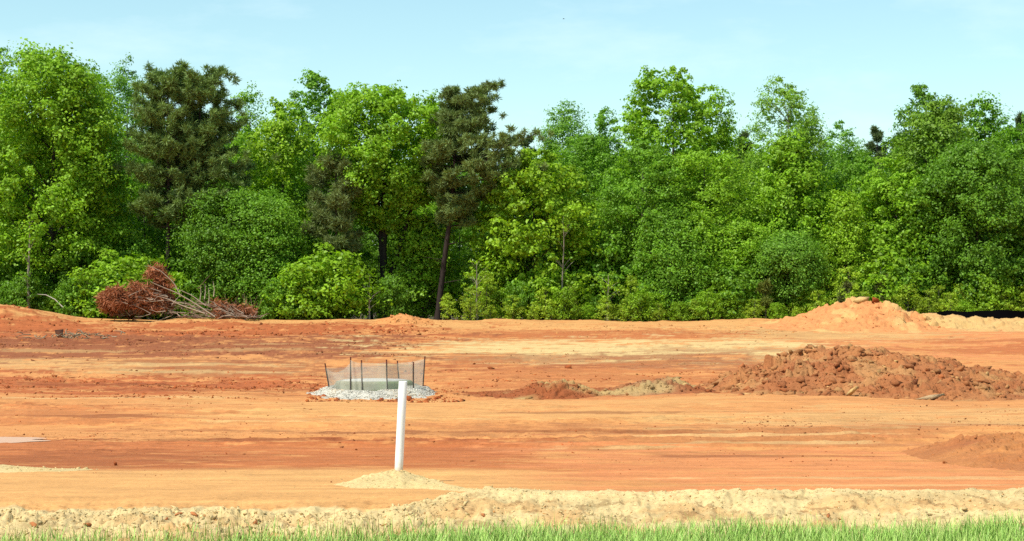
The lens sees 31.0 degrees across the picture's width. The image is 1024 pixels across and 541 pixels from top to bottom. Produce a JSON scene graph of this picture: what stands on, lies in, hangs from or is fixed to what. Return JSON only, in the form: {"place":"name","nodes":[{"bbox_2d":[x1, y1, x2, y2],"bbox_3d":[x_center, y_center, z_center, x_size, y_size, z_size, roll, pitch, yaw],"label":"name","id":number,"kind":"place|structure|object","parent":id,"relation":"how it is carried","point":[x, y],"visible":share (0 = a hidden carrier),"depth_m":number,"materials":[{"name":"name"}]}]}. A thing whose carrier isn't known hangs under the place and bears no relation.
{"place":"outdoors","nodes":[
{"label":"outdoors","id":0,"kind":"place"},
{"bbox_2d":[0,304,1023,540],"bbox_3d":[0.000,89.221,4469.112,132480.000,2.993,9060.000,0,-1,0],"label":"ground","id":1,"kind":"structure","parent":0,"point":[269,467],"depth_m":31.80,"materials":[{"name":"soil"}]},
{"bbox_2d":[0,256,25,304],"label":"shrub","id":2,"kind":"object","parent":1,"relation":"on","point":[3,278],"visible":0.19,"depth_m":121.51,"materials":[{"name":"green plant"}]},
{"bbox_2d":[0,46,42,279],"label":"broadleaf tree","id":3,"kind":"object","parent":1,"relation":"on","point":[3,72],"visible":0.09,"depth_m":127.38,"materials":[{"name":"green plant"}]},
{"bbox_2d":[15,210,42,308],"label":"sapling","id":4,"kind":"object","parent":1,"relation":"on","point":[28,267],"visible":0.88,"depth_m":118.36,"materials":[{"name":"green plant"}]},
{"bbox_2d":[2,270,56,309],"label":"shrub","id":5,"kind":"object","parent":1,"relation":"on","point":[34,288],"visible":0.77,"depth_m":118.23,"materials":[{"name":"green plant"}]},
{"bbox_2d":[0,464,92,472],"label":"spoil strip","id":6,"kind":"object","parent":1,"relation":"on","point":[4,468],"visible":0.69,"depth_m":21.65,"materials":[{"name":"soil"}]},
{"bbox_2d":[32,244,108,318],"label":"shrub","id":7,"kind":"object","parent":1,"relation":"on","point":[83,255],"visible":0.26,"depth_m":121.22,"materials":[{"name":"green plant"}]},
{"bbox_2d":[0,37,145,295],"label":"broadleaf tree","id":8,"kind":"object","parent":1,"relation":"on","point":[61,94],"visible":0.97,"depth_m":121.02,"materials":[{"name":"green plant"}]},
{"bbox_2d":[52,274,93,316],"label":"shrub","id":9,"kind":"object","parent":1,"relation":"on","point":[59,291],"visible":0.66,"depth_m":117.72,"materials":[{"name":"green plant"}]},
{"bbox_2d":[56,273,97,317],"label":"shrub","id":10,"kind":"object","parent":1,"relation":"on","point":[78,295],"visible":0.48,"depth_m":117.69,"materials":[{"name":"green plant"}]},
{"bbox_2d":[60,69,136,271],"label":"broadleaf tree","id":11,"kind":"object","parent":1,"relation":"on","point":[107,85],"visible":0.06,"depth_m":128.10,"materials":[{"name":"green plant"}]},
{"bbox_2d":[83,270,148,318],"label":"shrub","id":12,"kind":"object","parent":1,"relation":"on","point":[100,289],"visible":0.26,"depth_m":117.23,"materials":[{"name":"green plant"}]},
{"bbox_2d":[66,248,168,318],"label":"shrub","id":13,"kind":"object","parent":1,"relation":"on","point":[107,269],"visible":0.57,"depth_m":116.92,"materials":[{"name":"green plant"}]},
{"bbox_2d":[67,136,174,258],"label":"broadleaf tree","id":14,"kind":"object","parent":1,"relation":"on","point":[142,160],"visible":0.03,"depth_m":137.59,"materials":[{"name":"green plant"}]},
{"bbox_2d":[100,52,154,234],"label":"broadleaf tree","id":15,"kind":"object","parent":1,"relation":"on","point":[121,80],"visible":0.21,"depth_m":141.94,"materials":[{"name":"green plant"}]},
{"bbox_2d":[98,229,165,318],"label":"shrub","id":16,"kind":"object","parent":1,"relation":"on","point":[136,245],"visible":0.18,"depth_m":122.44,"materials":[{"name":"green plant"}]},
{"bbox_2d":[108,175,184,270],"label":"broadleaf tree","id":17,"kind":"object","parent":1,"relation":"on","point":[144,223],"visible":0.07,"depth_m":131.21,"materials":[{"name":"green plant"}]},
{"bbox_2d":[110,251,189,319],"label":"shrub","id":18,"kind":"object","parent":1,"relation":"on","point":[146,262],"visible":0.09,"depth_m":120.59,"materials":[{"name":"green plant"}]},
{"bbox_2d":[112,59,225,319],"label":"pine tree","id":19,"kind":"object","parent":1,"relation":"on","point":[149,111],"visible":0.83,"depth_m":121.63,"materials":[{"name":"green plant"}]},
{"bbox_2d":[148,270,198,319],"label":"shrub","id":20,"kind":"object","parent":1,"relation":"on","point":[184,278],"visible":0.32,"depth_m":119.98,"materials":[{"name":"green plant"}]},
{"bbox_2d":[94,261,266,321],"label":"brush pile","id":21,"kind":"object","parent":1,"relation":"on","point":[135,299],"visible":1,"depth_m":110.79,"materials":[{"name":"brown wood"}]},
{"bbox_2d":[142,187,223,317],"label":"broadleaf tree","id":22,"kind":"object","parent":1,"relation":"on","point":[159,237],"visible":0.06,"depth_m":127.98,"materials":[{"name":"green plant"}]},
{"bbox_2d":[158,238,247,319],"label":"shrub","id":23,"kind":"object","parent":1,"relation":"on","point":[176,255],"visible":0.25,"depth_m":120.88,"materials":[{"name":"green plant"}]},
{"bbox_2d":[135,64,280,292],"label":"pine tree","id":24,"kind":"object","parent":1,"relation":"on","point":[211,93],"visible":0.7,"depth_m":122.11,"materials":[{"name":"green plant"}]},
{"bbox_2d":[163,176,278,319],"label":"broadleaf tree","id":25,"kind":"object","parent":1,"relation":"on","point":[208,220],"visible":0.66,"depth_m":119.60,"materials":[{"name":"green plant"}]},
{"bbox_2d":[228,80,275,192],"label":"broadleaf tree","id":26,"kind":"object","parent":1,"relation":"on","point":[246,97],"visible":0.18,"depth_m":134.14,"materials":[{"name":"green plant"}]},
{"bbox_2d":[206,184,319,318],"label":"broadleaf tree","id":27,"kind":"object","parent":1,"relation":"on","point":[271,211],"visible":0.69,"depth_m":119.44,"materials":[{"name":"green plant"}]},
{"bbox_2d":[258,274,302,319],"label":"shrub","id":28,"kind":"object","parent":1,"relation":"on","point":[271,287],"visible":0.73,"depth_m":117.51,"materials":[{"name":"green plant"}]},
{"bbox_2d":[240,96,325,258],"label":"broadleaf tree","id":29,"kind":"object","parent":1,"relation":"on","point":[281,130],"visible":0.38,"depth_m":128.28,"materials":[{"name":"green plant"}]},
{"bbox_2d":[260,257,340,319],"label":"shrub","id":30,"kind":"object","parent":1,"relation":"on","point":[305,279],"visible":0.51,"depth_m":117.04,"materials":[{"name":"green plant"}]},
{"bbox_2d":[273,187,331,257],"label":"broadleaf tree","id":31,"kind":"object","parent":1,"relation":"on","point":[302,203],"visible":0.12,"depth_m":128.03,"materials":[{"name":"green plant"}]},
{"bbox_2d":[265,271,347,319],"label":"shrub","id":32,"kind":"object","parent":1,"relation":"on","point":[298,314],"visible":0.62,"depth_m":116.99,"materials":[{"name":"green plant"}]},
{"bbox_2d":[274,68,360,319],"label":"broadleaf tree","id":33,"kind":"object","parent":1,"relation":"on","point":[313,78],"visible":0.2,"depth_m":137.55,"materials":[{"name":"green plant"}]},
{"bbox_2d":[268,242,392,319],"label":"shrub","id":34,"kind":"object","parent":1,"relation":"on","point":[348,288],"visible":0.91,"depth_m":116.78,"materials":[{"name":"green plant"}]},
{"bbox_2d":[298,149,365,271],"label":"pine tree","id":35,"kind":"object","parent":1,"relation":"on","point":[327,216],"visible":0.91,"depth_m":120.85,"materials":[{"name":"green plant"}]},
{"bbox_2d":[306,383,434,399],"bbox_3d":[-3.999,3.401,52.543,4.400,0.282,8.400,0,-1,0],"label":"stone ring","id":36,"kind":"object","parent":1,"relation":"on","point":[331,391],"visible":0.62,"depth_m":50.25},
{"bbox_2d":[335,378,412,390],"bbox_3d":[-3.967,3.362,53.244,2.240,0.490,2.000,0,-1,0],"label":"storm inlet","id":37,"kind":"object","parent":1,"relation":"on","point":[372,384],"visible":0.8,"depth_m":52.43,"materials":[{"name":"grey concrete"}]},
{"bbox_2d":[296,79,464,317],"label":"broadleaf tree","id":38,"kind":"object","parent":1,"relation":"on","point":[400,182],"visible":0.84,"depth_m":122.44,"materials":[{"name":"green plant"}]},
{"bbox_2d":[352,228,411,319],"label":"broadleaf tree","id":39,"kind":"object","parent":1,"relation":"on","point":[369,235],"visible":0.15,"depth_m":133.15,"materials":[{"name":"green plant"}]},
{"bbox_2d":[365,271,417,318],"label":"shrub","id":40,"kind":"object","parent":1,"relation":"on","point":[396,284],"visible":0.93,"depth_m":118.65,"materials":[{"name":"green plant"}]},
{"bbox_2d":[367,313,437,328],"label":"dirt heap","id":41,"kind":"object","parent":1,"relation":"on","point":[400,318],"visible":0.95,"depth_m":102.07,"materials":[{"name":"soil"}]},
{"bbox_2d":[334,469,477,490],"bbox_3d":[-1.063,2.189,18.959,2.400,0.258,3.002,0,-1,0],"label":"sand mound","id":42,"kind":"object","parent":1,"relation":"on","point":[401,479],"visible":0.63,"depth_m":18.66,"materials":[{"name":"beige sand"}]},
{"bbox_2d":[395,381,406,470],"bbox_3d":[-1.177,1.785,19.469,0.148,1.235,0.089,0,-1,0],"label":"standpipe","id":43,"kind":"object","parent":42,"relation":"on","point":[401,417],"visible":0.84,"depth_m":19.43,"materials":[{"name":"white plastic"}]},
{"bbox_2d":[372,211,471,319],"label":"broadleaf tree","id":44,"kind":"object","parent":1,"relation":"on","point":[422,273],"visible":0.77,"depth_m":123.83,"materials":[{"name":"green plant"}]},
{"bbox_2d":[373,201,472,318],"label":"broadleaf tree","id":45,"kind":"object","parent":1,"relation":"on","point":[432,210],"visible":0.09,"depth_m":133.33,"materials":[{"name":"green plant"}]},
{"bbox_2d":[428,217,492,319],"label":"broadleaf tree","id":46,"kind":"object","parent":1,"relation":"on","point":[464,253],"visible":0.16,"depth_m":133.18,"materials":[{"name":"green plant"}]},
{"bbox_2d":[456,286,487,320],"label":"shrub","id":47,"kind":"object","parent":1,"relation":"on","point":[470,301],"visible":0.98,"depth_m":116.68,"materials":[{"name":"green plant"}]},
{"bbox_2d":[461,258,495,319],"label":"sapling","id":48,"kind":"object","parent":1,"relation":"on","point":[476,275],"visible":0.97,"depth_m":117.62,"materials":[{"name":"green plant"}]},
{"bbox_2d":[467,271,503,316],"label":"shrub","id":49,"kind":"object","parent":1,"relation":"on","point":[485,281],"visible":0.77,"depth_m":118.95,"materials":[{"name":"green plant"}]},
{"bbox_2d":[418,78,554,319],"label":"pine tree","id":50,"kind":"object","parent":1,"relation":"on","point":[480,157],"visible":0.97,"depth_m":120.69,"materials":[{"name":"green plant"}]},
{"bbox_2d":[483,286,511,318],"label":"shrub","id":51,"kind":"object","parent":1,"relation":"on","point":[499,299],"visible":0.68,"depth_m":119.23,"materials":[{"name":"green plant"}]},
{"bbox_2d":[454,239,548,319],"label":"shrub","id":52,"kind":"object","parent":1,"relation":"on","point":[495,277],"visible":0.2,"depth_m":122.33,"materials":[{"name":"green plant"}]},
{"bbox_2d":[0,304,1023,538],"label":"soil crumbs","id":53,"kind":"object","parent":1,"relation":"on","point":[408,398],"visible":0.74,"depth_m":16.58,"materials":[{"name":"brown soil"}]},
{"bbox_2d":[500,295,528,319],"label":"shrub","id":54,"kind":"object","parent":1,"relation":"on","point":[514,303],"visible":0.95,"depth_m":117.30,"materials":[{"name":"green plant"}]},
{"bbox_2d":[500,279,542,319],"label":"shrub","id":55,"kind":"object","parent":1,"relation":"on","point":[516,289],"visible":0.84,"depth_m":118.06,"materials":[{"name":"green plant"}]},
{"bbox_2d":[459,146,606,319],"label":"broadleaf tree","id":56,"kind":"object","parent":1,"relation":"on","point":[534,180],"visible":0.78,"depth_m":120.23,"materials":[{"name":"green plant"}]},
{"bbox_2d":[525,286,559,319],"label":"shrub","id":57,"kind":"object","parent":1,"relation":"on","point":[542,299],"visible":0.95,"depth_m":117.05,"materials":[{"name":"green plant"}]},
{"bbox_2d":[515,261,583,319],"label":"shrub","id":58,"kind":"object","parent":1,"relation":"on","point":[551,279],"visible":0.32,"depth_m":118.72,"materials":[{"name":"green plant"}]},
{"bbox_2d":[533,101,591,255],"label":"broadleaf tree","id":59,"kind":"object","parent":1,"relation":"on","point":[550,143],"visible":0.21,"depth_m":141.77,"materials":[{"name":"green plant"}]},
{"bbox_2d":[547,286,584,319],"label":"shrub","id":60,"kind":"object","parent":1,"relation":"on","point":[559,295],"visible":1,"depth_m":116.56,"materials":[{"name":"green plant"}]},
{"bbox_2d":[436,376,719,399],"bbox_3d":[1.710,3.318,52.145,10.000,0.675,4.800,0,-1,0],"label":"dirt heap","id":61,"kind":"object","parent":1,"relation":"on","point":[558,389],"visible":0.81,"depth_m":51.17,"materials":[{"name":"soil"}]},
{"bbox_2d":[535,133,627,315],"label":"broadleaf tree","id":62,"kind":"object","parent":1,"relation":"on","point":[597,153],"visible":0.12,"depth_m":131.04,"materials":[{"name":"green plant"}]},
{"bbox_2d":[569,106,626,214],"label":"broadleaf tree","id":63,"kind":"object","parent":1,"relation":"on","point":[601,123],"visible":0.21,"depth_m":139.52,"materials":[{"name":"green plant"}]},
{"bbox_2d":[566,235,651,320],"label":"shrub","id":64,"kind":"object","parent":1,"relation":"on","point":[611,260],"visible":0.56,"depth_m":120.53,"materials":[{"name":"green plant"}]},
{"bbox_2d":[611,273,645,320],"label":"shrub","id":65,"kind":"object","parent":1,"relation":"on","point":[630,284],"visible":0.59,"depth_m":118.60,"materials":[{"name":"green plant"}]},
{"bbox_2d":[616,291,657,321],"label":"shrub","id":66,"kind":"object","parent":1,"relation":"on","point":[637,299],"visible":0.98,"depth_m":116.94,"materials":[{"name":"green plant"}]},
{"bbox_2d":[576,138,702,320],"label":"broadleaf tree","id":67,"kind":"object","parent":1,"relation":"on","point":[626,202],"visible":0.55,"depth_m":121.27,"materials":[{"name":"green plant"}]},
{"bbox_2d":[631,281,673,320],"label":"shrub","id":68,"kind":"object","parent":1,"relation":"on","point":[662,300],"visible":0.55,"depth_m":117.89,"materials":[{"name":"green plant"}]},
{"bbox_2d":[612,202,729,320],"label":"broadleaf tree","id":69,"kind":"object","parent":1,"relation":"on","point":[646,261],"visible":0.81,"depth_m":118.56,"materials":[{"name":"green plant"}]},
{"bbox_2d":[604,65,746,239],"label":"broadleaf tree","id":70,"kind":"object","parent":1,"relation":"on","point":[688,97],"visible":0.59,"depth_m":127.14,"materials":[{"name":"green plant"}]},
{"bbox_2d":[665,301,694,320],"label":"shrub","id":71,"kind":"object","parent":1,"relation":"on","point":[678,307],"visible":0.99,"depth_m":116.56,"materials":[{"name":"green plant"}]},
{"bbox_2d":[641,145,768,315],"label":"broadleaf tree","id":72,"kind":"object","parent":1,"relation":"on","point":[727,192],"visible":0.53,"depth_m":121.52,"materials":[{"name":"green plant"}]},
{"bbox_2d":[690,288,727,320],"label":"shrub","id":73,"kind":"object","parent":1,"relation":"on","point":[708,302],"visible":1,"depth_m":116.50,"materials":[{"name":"green plant"}]},
{"bbox_2d":[697,267,739,319],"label":"shrub","id":74,"kind":"object","parent":1,"relation":"on","point":[719,285],"visible":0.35,"depth_m":118.40,"materials":[{"name":"green plant"}]},
{"bbox_2d":[703,290,739,319],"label":"shrub","id":75,"kind":"object","parent":1,"relation":"on","point":[724,303],"visible":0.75,"depth_m":117.21,"materials":[{"name":"green plant"}]},
{"bbox_2d":[707,116,756,225],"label":"broadleaf tree","id":76,"kind":"object","parent":1,"relation":"on","point":[736,151],"visible":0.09,"depth_m":135.86,"materials":[{"name":"green plant"}]},
{"bbox_2d":[700,259,764,318],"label":"shrub","id":77,"kind":"object","parent":1,"relation":"on","point":[740,291],"visible":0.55,"depth_m":117.83,"materials":[{"name":"green plant"}]},
{"bbox_2d":[704,218,786,318],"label":"broadleaf tree","id":78,"kind":"object","parent":1,"relation":"on","point":[748,251],"visible":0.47,"depth_m":119.49,"materials":[{"name":"green plant"}]},
{"bbox_2d":[753,277,774,318],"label":"young pine","id":79,"kind":"object","parent":1,"relation":"on","point":[764,289],"visible":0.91,"depth_m":117.57,"materials":[{"name":"green plant"}]},
{"bbox_2d":[738,74,831,233],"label":"broadleaf tree","id":80,"kind":"object","parent":1,"relation":"on","point":[812,138],"visible":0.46,"depth_m":125.63,"materials":[{"name":"green plant"}]},
{"bbox_2d":[719,129,858,310],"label":"broadleaf tree","id":81,"kind":"object","parent":1,"relation":"on","point":[789,152],"visible":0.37,"depth_m":122.62,"materials":[{"name":"green plant"}]},
{"bbox_2d":[743,226,836,315],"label":"broadleaf tree","id":82,"kind":"object","parent":1,"relation":"on","point":[793,254],"visible":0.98,"depth_m":118.33,"materials":[{"name":"green plant"}]},
{"bbox_2d":[785,283,833,316],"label":"shrub","id":83,"kind":"object","parent":1,"relation":"on","point":[823,299],"visible":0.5,"depth_m":118.42,"materials":[{"name":"green plant"}]},
{"bbox_2d":[811,190,877,304],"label":"broadleaf tree","id":84,"kind":"object","parent":1,"relation":"on","point":[845,233],"visible":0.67,"depth_m":120.28,"materials":[{"name":"green plant"}]},
{"bbox_2d":[817,119,873,182],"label":"broadleaf tree","id":85,"kind":"object","parent":1,"relation":"on","point":[835,155],"visible":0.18,"depth_m":141.82,"materials":[{"name":"green plant"}]},
{"bbox_2d":[828,266,875,301],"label":"shrub","id":86,"kind":"object","parent":1,"relation":"on","point":[849,270],"visible":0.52,"depth_m":118.05,"materials":[{"name":"green plant"}]},
{"bbox_2d":[700,343,1023,401],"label":"dirt heap","id":87,"kind":"object","parent":1,"relation":"on","point":[837,370],"visible":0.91,"depth_m":51.40,"materials":[{"name":"soil"}]},
{"bbox_2d":[816,147,926,251],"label":"broadleaf tree","id":88,"kind":"object","parent":1,"relation":"on","point":[865,166],"visible":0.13,"depth_m":127.17,"materials":[{"name":"green plant"}]},
{"bbox_2d":[863,124,888,173],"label":"pine tree","id":89,"kind":"object","parent":1,"relation":"on","point":[877,134],"visible":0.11,"depth_m":150.36,"materials":[{"name":"green plant"}]},
{"bbox_2d":[745,296,1023,332],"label":"dirt mound","id":90,"kind":"object","parent":1,"relation":"on","point":[848,315],"visible":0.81,"depth_m":97.22,"materials":[{"name":"soil"}]},
{"bbox_2d":[936,310,1023,318],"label":"silt fence","id":91,"kind":"object","parent":90,"relation":"on","point":[998,314],"visible":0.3,"depth_m":107.98,"materials":[{"name":"black fabric"}]},
{"bbox_2d":[850,255,924,310],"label":"shrub","id":92,"kind":"object","parent":1,"relation":"on","point":[862,270],"visible":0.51,"depth_m":118.29,"materials":[{"name":"green plant"}]},
{"bbox_2d":[836,232,946,312],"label":"shrub","id":93,"kind":"object","parent":1,"relation":"on","point":[889,248],"visible":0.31,"depth_m":119.87,"materials":[{"name":"green plant"}]},
{"bbox_2d":[844,156,960,311],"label":"broadleaf tree","id":94,"kind":"object","parent":1,"relation":"on","point":[872,200],"visible":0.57,"depth_m":121.69,"materials":[{"name":"green plant"}]},
{"bbox_2d":[868,255,945,311],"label":"shrub","id":95,"kind":"object","parent":1,"relation":"on","point":[907,275],"visible":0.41,"depth_m":118.63,"materials":[{"name":"green plant"}]},
{"bbox_2d":[890,283,926,313],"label":"shrub","id":96,"kind":"object","parent":1,"relation":"on","point":[901,297],"visible":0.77,"depth_m":116.80,"materials":[{"name":"green plant"}]},
{"bbox_2d":[876,82,972,183],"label":"broadleaf tree","id":97,"kind":"object","parent":1,"relation":"on","point":[919,93],"visible":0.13,"depth_m":133.92,"materials":[{"name":"green plant"}]},
{"bbox_2d":[876,94,994,284],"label":"broadleaf tree","id":98,"kind":"object","parent":1,"relation":"on","point":[934,122],"visible":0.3,"depth_m":127.33,"materials":[{"name":"green plant"}]},
{"bbox_2d":[890,135,1023,312],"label":"broadleaf tree","id":99,"kind":"object","parent":1,"relation":"on","point":[968,164],"visible":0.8,"depth_m":119.84,"materials":[{"name":"green plant"}]},
{"bbox_2d":[902,431,1023,470],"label":"dirt mound","id":100,"kind":"object","parent":1,"relation":"on","point":[1002,451],"visible":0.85,"depth_m":23.77,"materials":[{"name":"soil"}]},
{"bbox_2d":[954,271,1022,311],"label":"shrub","id":101,"kind":"object","parent":1,"relation":"on","point":[993,290],"visible":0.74,"depth_m":117.49,"materials":[{"name":"green plant"}]},
{"bbox_2d":[958,90,1022,238],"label":"broadleaf tree","id":102,"kind":"object","parent":1,"relation":"on","point":[988,106],"visible":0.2,"depth_m":137.78,"materials":[{"name":"green plant"}]},
{"bbox_2d":[976,229,1023,300],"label":"shrub","id":103,"kind":"object","parent":1,"relation":"on","point":[1018,275],"visible":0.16,"depth_m":121.09,"materials":[{"name":"green plant"}]},
{"bbox_2d":[985,111,1023,248],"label":"broadleaf tree","id":104,"kind":"object","parent":1,"relation":"on","point":[1014,133],"visible":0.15,"depth_m":134.64,"materials":[{"name":"green plant"}]},
{"bbox_2d":[0,0,1023,305],"label":"sky","id":105,"kind":"structure","parent":0,"point":[857,61],"materials":[{"name":"blue"}]},
{"bbox_2d":[1,503,1023,540],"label":"grass","id":106,"kind":"structure","parent":0,"point":[1008,531],"depth_m":14.25,"materials":[{"name":"green plant"}]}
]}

